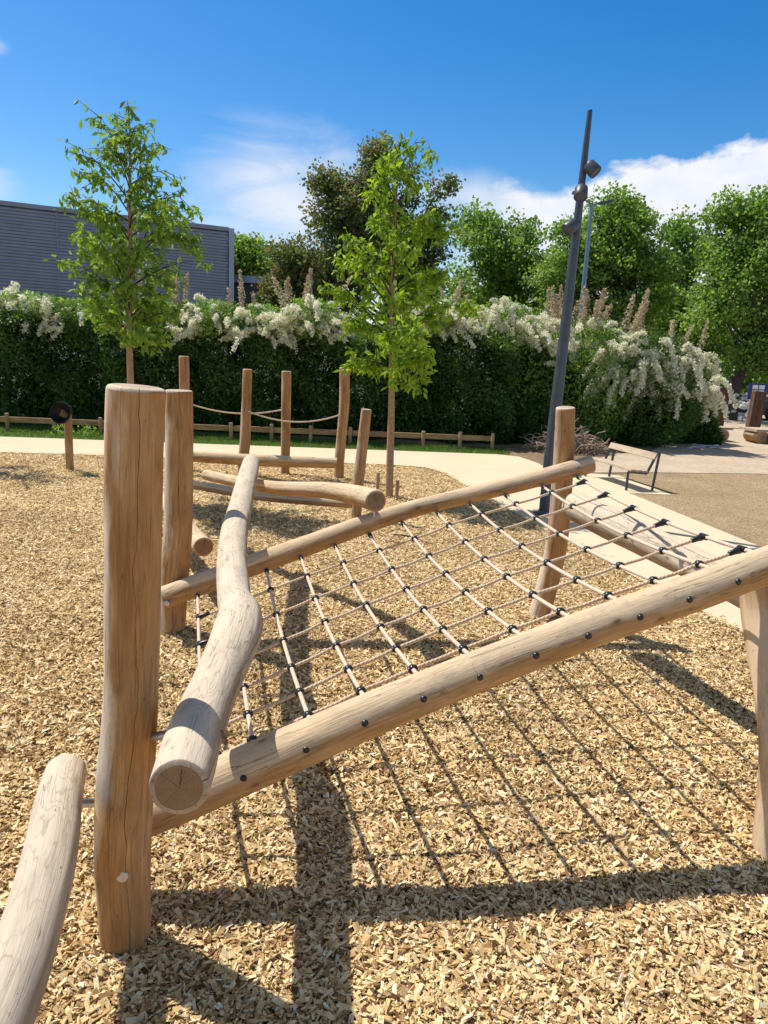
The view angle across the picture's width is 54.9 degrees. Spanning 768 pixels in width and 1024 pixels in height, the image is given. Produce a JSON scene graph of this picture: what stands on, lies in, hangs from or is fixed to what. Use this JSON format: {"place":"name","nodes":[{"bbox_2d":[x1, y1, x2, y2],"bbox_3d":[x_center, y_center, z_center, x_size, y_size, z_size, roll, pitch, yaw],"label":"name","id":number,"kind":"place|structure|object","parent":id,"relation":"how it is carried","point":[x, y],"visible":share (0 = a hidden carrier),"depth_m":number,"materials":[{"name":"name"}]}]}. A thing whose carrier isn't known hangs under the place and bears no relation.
{"place":"outdoors","nodes":[
{"label":"outdoors","id":0,"kind":"place"},
{"bbox_2d":[0,200,233,310],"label":"building","id":1,"kind":"structure","parent":0,"point":[32,236],"depth_m":28.67,"materials":[{"name":"metal"}]},
{"bbox_2d":[0,424,504,453],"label":"lawn strip","id":2,"kind":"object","parent":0,"point":[35,435],"visible":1,"depth_m":17.09,"materials":[{"name":"green plant"}]},
{"bbox_2d":[47,424,73,435],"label":"weed","id":3,"kind":"object","parent":2,"relation":"on","point":[58,431],"visible":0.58,"depth_m":16.31,"materials":[{"name":"green plant"}]},
{"bbox_2d":[77,423,102,436],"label":"weed","id":4,"kind":"object","parent":2,"relation":"on","point":[87,431],"visible":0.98,"depth_m":16.45,"materials":[{"name":"green plant"}]},
{"bbox_2d":[0,413,494,449],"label":"fence","id":5,"kind":"object","parent":2,"relation":"on","point":[231,428],"visible":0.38,"depth_m":17.18,"materials":[{"name":"brown wood"}]},
{"bbox_2d":[0,436,760,630],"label":"path","id":6,"kind":"structure","parent":0,"point":[470,469],"depth_m":13.31,"materials":[{"name":"concrete"}]},
{"bbox_2d":[534,109,601,516],"bbox_3d":[2.413,-2.503,9.819,0.398,5.239,0.442,-6,15,-37],"label":"lamp post","id":7,"kind":"object","parent":6,"relation":"on","point":[591,169],"visible":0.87,"depth_m":9.77,"materials":[{"name":"metal"}]},
{"bbox_2d":[584,441,660,490],"bbox_3d":[4.300,-0.860,13.442,0.605,0.682,1.530,0,12,-13],"label":"bench","id":8,"kind":"object","parent":6,"relation":"on","point":[614,445],"visible":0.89,"depth_m":13.10,"materials":[{"name":"wood"}]},
{"bbox_2d":[0,377,760,630],"bbox_3d":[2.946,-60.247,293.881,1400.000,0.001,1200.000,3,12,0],"label":"ground","id":9,"kind":"structure","parent":0,"point":[515,449],"depth_m":18.38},
{"bbox_2d":[0,281,74,336],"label":"flowering shrub","id":10,"kind":"object","parent":9,"relation":"on","point":[13,295],"visible":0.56,"depth_m":17.75,"materials":[{"name":"white plant"}]},
{"bbox_2d":[33,290,125,340],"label":"flowering shrub","id":11,"kind":"object","parent":9,"relation":"on","point":[78,305],"visible":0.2,"depth_m":17.99,"materials":[{"name":"white plant"}]},
{"bbox_2d":[106,270,193,344],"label":"flowering shrub","id":12,"kind":"object","parent":9,"relation":"on","point":[177,290],"visible":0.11,"depth_m":18.35,"materials":[{"name":"white plant"}]},
{"bbox_2d":[160,287,241,393],"bbox_3d":[-4.300,-3.776,18.421,2.444,3.515,2.041,3,12,0],"label":"flowering shrub","id":13,"kind":"object","parent":9,"relation":"on","point":[194,316],"visible":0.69,"depth_m":17.73,"materials":[{"name":"white plant"}]},
{"bbox_2d":[234,275,268,308],"bbox_3d":[-5.721,-8.537,36.380,3.339,5.206,6.600,3,12,0],"label":"annex","id":14,"kind":"object","parent":9,"relation":"on","point":[248,281],"visible":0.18,"depth_m":33.20,"materials":[{"name":"metal"}]},
{"bbox_2d":[234,229,280,275],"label":"green tree","id":15,"kind":"object","parent":9,"relation":"on","point":[249,258],"visible":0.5,"depth_m":43.01,"materials":[{"name":"green plant"}]},
{"bbox_2d":[218,269,297,352],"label":"flowering shrub","id":16,"kind":"object","parent":9,"relation":"on","point":[259,312],"visible":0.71,"depth_m":17.73,"materials":[{"name":"white plant"}]},
{"bbox_2d":[0,296,523,444],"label":"hedge","id":17,"kind":"object","parent":9,"relation":"on","point":[77,368],"visible":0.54,"depth_m":18.23,"materials":[{"name":"green plant"}]},
{"bbox_2d":[245,227,330,309],"bbox_3d":[-4.106,-8.464,31.908,3.596,7.279,3.415,3,12,0],"label":"dark tree","id":18,"kind":"object","parent":9,"relation":"on","point":[293,259],"visible":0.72,"depth_m":31.09,"materials":[{"name":"green plant"}]},
{"bbox_2d":[262,267,357,434],"bbox_3d":[-1.790,-3.946,18.313,2.273,4.131,2.214,3,12,0],"label":"flowering shrub","id":19,"kind":"object","parent":9,"relation":"on","point":[325,318],"visible":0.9,"depth_m":17.79,"materials":[{"name":"white plant"}]},
{"bbox_2d":[270,129,465,332],"bbox_3d":[-0.859,-11.354,34.604,8.801,12.119,5.922,3,12,0],"label":"dark tree","id":20,"kind":"object","parent":9,"relation":"on","point":[340,202],"visible":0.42,"depth_m":33.11,"materials":[{"name":"green plant"}]},
{"bbox_2d":[0,453,766,1023],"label":"wood chip bed","id":21,"kind":"object","parent":9,"relation":"on","point":[296,513],"visible":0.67,"depth_m":7.13,"materials":[{"name":"beige wood"}]},
{"bbox_2d":[50,402,73,470],"bbox_3d":[-5.120,-1.178,11.855,0.356,1.182,0.323,3,12,0],"label":"speaking tube","id":22,"kind":"object","parent":21,"relation":"on","point":[60,412],"visible":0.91,"depth_m":11.84,"materials":[{"name":"brown wood"}]},
{"bbox_2d":[43,99,213,383],"bbox_3d":[-3.289,-2.665,9.745,1.989,5.042,2.155,3,12,0],"label":"young tree","id":23,"kind":"object","parent":21,"relation":"on","point":[149,312],"visible":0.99,"depth_m":9.40,"materials":[{"name":"green plant"}]},
{"bbox_2d":[179,356,349,479],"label":"rope walk","id":24,"kind":"structure","parent":21,"relation":"on","point":[285,461],"depth_m":12.23,"materials":[{"name":"brown wood"}]},
{"bbox_2d":[0,452,546,532],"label":"wood chips","id":25,"kind":"object","parent":21,"relation":"on","point":[222,467],"visible":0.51,"depth_m":11.00,"materials":[{"name":"beige wood"}]},
{"bbox_2d":[193,408,371,517],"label":"beam","id":26,"kind":"structure","parent":21,"relation":"on","point":[361,452],"depth_m":9.38,"materials":[{"name":"brown wood"}]},
{"bbox_2d":[2,451,741,631],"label":"wood chips","id":27,"kind":"object","parent":21,"relation":"on","point":[464,484],"visible":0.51,"depth_m":10.22,"materials":[{"name":"beige wood"}]},
{"bbox_2d":[0,505,744,648],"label":"wood chips","id":28,"kind":"object","parent":21,"relation":"on","point":[50,520],"visible":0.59,"depth_m":7.04,"materials":[{"name":"beige wood"}]},
{"bbox_2d":[376,472,379,488],"bbox_3d":[-0.098,-0.460,11.688,0.057,0.330,0.057,3,12,0],"label":"tree stake","id":29,"kind":"object","parent":21,"relation":"on","point":[377,479],"visible":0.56,"depth_m":11.66,"materials":[{"name":"brown wood"}]},
{"bbox_2d":[0,609,757,813],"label":"wood chips","id":30,"kind":"object","parent":21,"relation":"on","point":[473,735],"visible":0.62,"depth_m":4.37,"materials":[{"name":"beige wood"}]},
{"bbox_2d":[0,383,767,1023],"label":"climbing frame","id":31,"kind":"object","parent":21,"relation":"on","point":[190,771],"visible":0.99,"depth_m":2.88,"materials":[{"name":"brown wood"}]},
{"bbox_2d":[163,493,212,555],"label":"balance beam","id":32,"kind":"structure","parent":31,"relation":"attached to","point":[202,544],"depth_m":6.02,"materials":[{"name":"beige wood"}]},
{"bbox_2d":[201,470,385,517],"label":"balance beam","id":33,"kind":"structure","parent":31,"relation":"attached to","point":[370,499],"depth_m":6.11,"materials":[{"name":"wood"}]},
{"bbox_2d":[0,773,767,1023],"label":"wood chips","id":34,"kind":"object","parent":21,"relation":"on","point":[647,962],"visible":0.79,"depth_m":2.80,"materials":[{"name":"beige wood"}]},
{"bbox_2d":[395,480,398,499],"bbox_3d":[0.192,-0.300,10.954,0.056,0.350,0.057,3,12,0],"label":"tree stake","id":35,"kind":"object","parent":21,"relation":"on","point":[397,489],"visible":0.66,"depth_m":10.93,"materials":[{"name":"brown wood"}]},
{"bbox_2d":[317,130,485,496],"bbox_3d":[0.220,-2.739,10.602,2.076,5.166,1.974,13,15,39],"label":"young tree","id":36,"kind":"object","parent":21,"relation":"on","point":[403,332],"visible":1,"depth_m":10.37,"materials":[{"name":"green plant"}]},
{"bbox_2d":[393,532,432,544],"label":"fallen twig","id":37,"kind":"object","parent":21,"relation":"on","point":[410,536],"visible":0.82,"depth_m":8.68,"materials":[{"name":"brown wood"}]},
{"bbox_2d":[400,279,486,433],"bbox_3d":[1.297,-3.885,18.773,2.437,4.116,2.096,3,12,0],"label":"flowering shrub","id":38,"kind":"object","parent":9,"relation":"on","point":[452,326],"visible":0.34,"depth_m":18.12,"materials":[{"name":"white plant"}]},
{"bbox_2d":[435,194,568,337],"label":"green tree","id":39,"kind":"object","parent":9,"relation":"on","point":[499,256],"visible":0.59,"depth_m":40.75,"materials":[{"name":"green plant"}]},
{"bbox_2d":[467,295,560,432],"bbox_3d":[3.069,-3.779,19.615,3.107,3.905,2.607,3,12,0],"label":"flowering shrub","id":40,"kind":"object","parent":9,"relation":"on","point":[537,331],"visible":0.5,"depth_m":18.92,"materials":[{"name":"white plant"}]},
{"bbox_2d":[311,269,767,400],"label":"woods","id":41,"kind":"object","parent":9,"relation":"on","point":[745,385],"visible":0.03,"depth_m":50.18,"materials":[{"name":"green plant"}]},
{"bbox_2d":[510,343,583,443],"bbox_3d":[3.970,-3.232,20.204,3.050,2.733,2.842,3,12,0],"label":"hedge","id":42,"kind":"object","parent":9,"relation":"on","point":[530,421],"visible":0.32,"depth_m":19.38,"materials":[{"name":"green plant"}]},
{"bbox_2d":[518,418,612,455],"bbox_3d":[4.410,-1.871,17.866,2.229,0.855,1.452,3,12,0],"label":"brush pile","id":43,"kind":"object","parent":9,"relation":"on","point":[583,446],"visible":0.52,"depth_m":17.75,"materials":[{"name":"brown wood"}]},
{"bbox_2d":[572,191,613,360],"bbox_3d":[6.160,-6.165,23.163,1.264,7.204,0.200,3,12,0],"label":"lamp post","id":44,"kind":"object","parent":9,"relation":"on","point":[585,268],"visible":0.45,"depth_m":22.70,"materials":[{"name":"metal"}]},
{"bbox_2d":[536,284,659,443],"bbox_3d":[5.424,-3.860,19.683,3.300,4.246,2.630,3,12,0],"label":"flowering shrub","id":45,"kind":"object","parent":9,"relation":"on","point":[590,328],"visible":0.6,"depth_m":19.12,"materials":[{"name":"green plant"}]},
{"bbox_2d":[518,178,692,345],"bbox_3d":[11.012,-10.561,36.706,7.890,10.832,6.689,9,13,27],"label":"green tree","id":46,"kind":"object","parent":9,"relation":"on","point":[621,253],"visible":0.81,"depth_m":35.04,"materials":[{"name":"green plant"}]},
{"bbox_2d":[594,412,767,473],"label":"paved area","id":47,"kind":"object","parent":9,"relation":"on","point":[742,455],"visible":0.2,"depth_m":17.79,"materials":[{"name":"concrete"}]},
{"bbox_2d":[574,348,725,444],"bbox_3d":[7.318,-3.433,21.658,5.163,2.834,2.830,3,12,0],"label":"hedge","id":48,"kind":"object","parent":47,"relation":"on","point":[709,432],"visible":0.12,"depth_m":21.03,"materials":[{"name":"green plant"}]},
{"bbox_2d":[582,320,738,446],"bbox_3d":[7.247,-3.434,19.943,3.658,3.485,2.684,3,12,0],"label":"flowering shrub","id":49,"kind":"object","parent":47,"relation":"on","point":[680,372],"visible":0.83,"depth_m":19.30,"materials":[{"name":"white plant"}]},
{"bbox_2d":[687,443,731,447],"bbox_3d":[8.953,-1.826,20.476,1.115,0.076,0.752,3,12,0],"label":"scrap wood","id":50,"kind":"object","parent":47,"relation":"on","point":[708,446],"visible":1,"depth_m":20.42,"materials":[{"name":"wood"}]},
{"bbox_2d":[673,184,767,420],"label":"green tree","id":51,"kind":"object","parent":47,"relation":"on","point":[736,276],"visible":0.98,"depth_m":30.87,"materials":[{"name":"green plant"}]},
{"bbox_2d":[717,388,730,425],"bbox_3d":[12.774,-3.963,28.129,0.519,1.497,0.280,3,12,0],"label":"timber post","id":52,"kind":"object","parent":47,"relation":"on","point":[724,391],"visible":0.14,"depth_m":27.97,"materials":[{"name":"brown wood"}]},
{"bbox_2d":[721,426,733,441],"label":"wooden platform","id":53,"kind":"structure","parent":47,"relation":"on","point":[725,432],"depth_m":22.36,"materials":[{"name":"brown wood"}]},
{"bbox_2d":[727,392,747,421],"bbox_3d":[14.650,-4.500,31.215,1.973,1.241,1.340,3,12,0],"label":"rubble","id":54,"kind":"object","parent":47,"relation":"on","point":[743,405],"visible":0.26,"depth_m":31.18,"materials":[{"name":"stone"}]},
{"bbox_2d":[738,399,767,419],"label":"parked car","id":55,"kind":"object","parent":47,"relation":"on","point":[765,412],"visible":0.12,"depth_m":33.23,"materials":[{"name":"paint"}]},
{"bbox_2d":[739,427,767,443],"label":"wooden platform","id":56,"kind":"structure","parent":47,"relation":"on","point":[758,435],"depth_m":22.37,"materials":[{"name":"brown wood"}]},
{"bbox_2d":[745,391,766,426],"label":"timber post","id":57,"kind":"object","parent":47,"relation":"on","point":[756,408],"visible":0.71,"depth_m":26.92,"materials":[{"name":"brown wood"}]},
{"bbox_2d":[745,383,767,424],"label":"sign board","id":58,"kind":"object","parent":47,"relation":"on","point":[757,387],"visible":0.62,"depth_m":29.44,"materials":[{"name":"blue paint"}]},
{"bbox_2d":[635,205,741,381],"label":"green tree","id":59,"kind":"object","parent":9,"relation":"on","point":[682,236],"visible":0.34,"depth_m":40.07,"materials":[{"name":"green plant"}]},
{"bbox_2d":[619,473,767,546],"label":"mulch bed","id":60,"kind":"object","parent":9,"relation":"on","point":[736,505],"visible":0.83,"depth_m":12.31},
{"bbox_2d":[0,0,767,370],"label":"sky","id":61,"kind":"structure","parent":0,"point":[244,96],"materials":[{"name":"blue"}]}
]}

